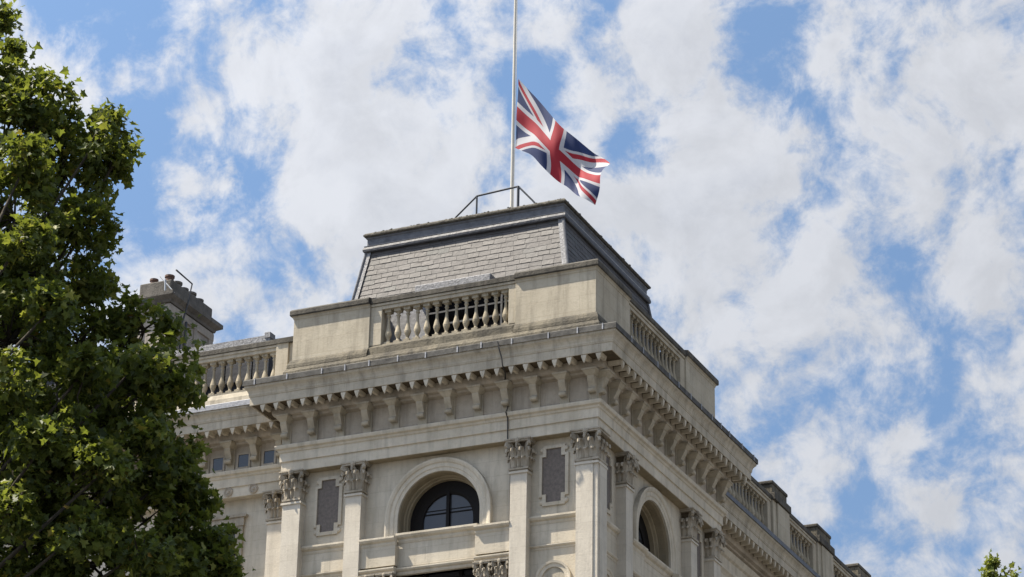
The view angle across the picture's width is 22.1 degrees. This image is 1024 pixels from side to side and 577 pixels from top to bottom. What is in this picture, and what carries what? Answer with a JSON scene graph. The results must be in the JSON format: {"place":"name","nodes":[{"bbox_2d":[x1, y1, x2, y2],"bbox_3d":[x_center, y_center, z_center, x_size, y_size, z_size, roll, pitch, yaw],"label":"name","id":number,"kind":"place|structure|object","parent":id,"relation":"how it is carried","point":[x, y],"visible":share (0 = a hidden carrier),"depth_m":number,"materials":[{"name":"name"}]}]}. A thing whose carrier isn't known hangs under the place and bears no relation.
{"place":"outdoors","nodes":[
{"label":"outdoors","id":0,"kind":"place"},
{"bbox_2d":[0,0,1023,576],"label":"sky","id":1,"kind":"structure","parent":0,"point":[820,203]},
{"bbox_3d":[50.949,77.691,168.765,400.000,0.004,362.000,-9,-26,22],"label":"road","id":2,"kind":"structure","parent":0,"visible":0},
{"bbox_2d":[0,0,255,576],"bbox_3d":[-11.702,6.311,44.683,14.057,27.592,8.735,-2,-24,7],"label":"plane tree","id":3,"kind":"object","parent":2,"relation":"on","point":[82,431],"visible":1,"depth_m":46.02,"materials":[{"name":"green plant"}]},
{"bbox_2d":[978,548,1021,576],"bbox_3d":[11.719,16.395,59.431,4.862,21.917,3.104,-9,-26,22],"label":"young tree","id":4,"kind":"object","parent":2,"relation":"on","point":[991,563],"visible":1,"depth_m":63.61,"materials":[{"name":"green plant"}]},
{"label":"ground","id":5,"kind":"structure","parent":0,"visible":0},
{"bbox_2d":[0,198,870,576],"bbox_3d":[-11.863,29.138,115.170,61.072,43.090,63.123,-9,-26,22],"label":"office building","id":6,"kind":"structure","parent":5,"relation":"on","point":[520,392],"depth_m":86.29,"materials":[{"name":"stone"}]},
{"bbox_2d":[210,455,224,472],"bbox_3d":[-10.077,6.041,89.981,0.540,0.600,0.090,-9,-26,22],"label":"frieze window","id":7,"kind":"structure","parent":6,"relation":"in","point":[217,463],"depth_m":89.99,"materials":[{"name":"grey glass"}]},
{"bbox_2d":[190,513,247,564],"bbox_3d":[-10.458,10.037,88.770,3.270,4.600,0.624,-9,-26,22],"label":"window","id":8,"kind":"structure","parent":6,"relation":"in","point":[239,520],"depth_m":88.99,"materials":[{"name":"beige stone"}]},
{"bbox_2d":[236,452,250,469],"bbox_3d":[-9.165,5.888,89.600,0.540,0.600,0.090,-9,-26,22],"label":"frieze window","id":9,"kind":"structure","parent":6,"relation":"in","point":[243,460],"depth_m":89.60,"materials":[{"name":"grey glass"}]},
{"bbox_2d":[262,448,276,465],"bbox_3d":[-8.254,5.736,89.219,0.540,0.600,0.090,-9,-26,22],"label":"frieze window","id":10,"kind":"structure","parent":6,"relation":"in","point":[268,455],"depth_m":89.23,"materials":[{"name":"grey glass"}]},
{"bbox_2d":[410,481,479,574],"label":"window","id":11,"kind":"structure","parent":6,"relation":"in","point":[449,503],"depth_m":84.99,"materials":[{"name":"black glass"}]},
{"bbox_2d":[418,570,475,576],"bbox_3d":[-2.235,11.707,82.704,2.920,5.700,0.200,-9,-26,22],"label":"lower window","id":12,"kind":"structure","parent":6,"relation":"in","point":[468,573],"depth_m":83.66,"materials":[{"name":"black glass"}]},
{"bbox_2d":[455,186,535,217],"bbox_3d":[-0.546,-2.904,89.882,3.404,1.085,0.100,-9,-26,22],"label":"guard rail","id":13,"kind":"object","parent":6,"relation":"on","point":[519,188],"visible":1,"depth_m":90.02,"materials":[{"name":"grey metal"}]},
{"bbox_2d":[507,0,516,207],"bbox_3d":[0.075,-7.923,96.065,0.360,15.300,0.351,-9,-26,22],"label":"flagpole","id":14,"kind":"object","parent":6,"relation":"on","point":[513,113],"visible":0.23,"depth_m":95.39,"materials":[{"name":"metal"}]},
{"bbox_2d":[515,79,609,204],"bbox_3d":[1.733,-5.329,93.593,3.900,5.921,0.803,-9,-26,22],"label":"flag","id":15,"kind":"object","parent":14,"relation":"attached to","point":[552,146],"visible":1,"depth_m":93.54,"materials":[{"name":"multicoloured fabric"}]},
{"bbox_2d":[638,514,649,551],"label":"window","id":16,"kind":"structure","parent":6,"relation":"in","point":[643,538],"depth_m":87.65,"materials":[{"name":"black glass"}]}
]}

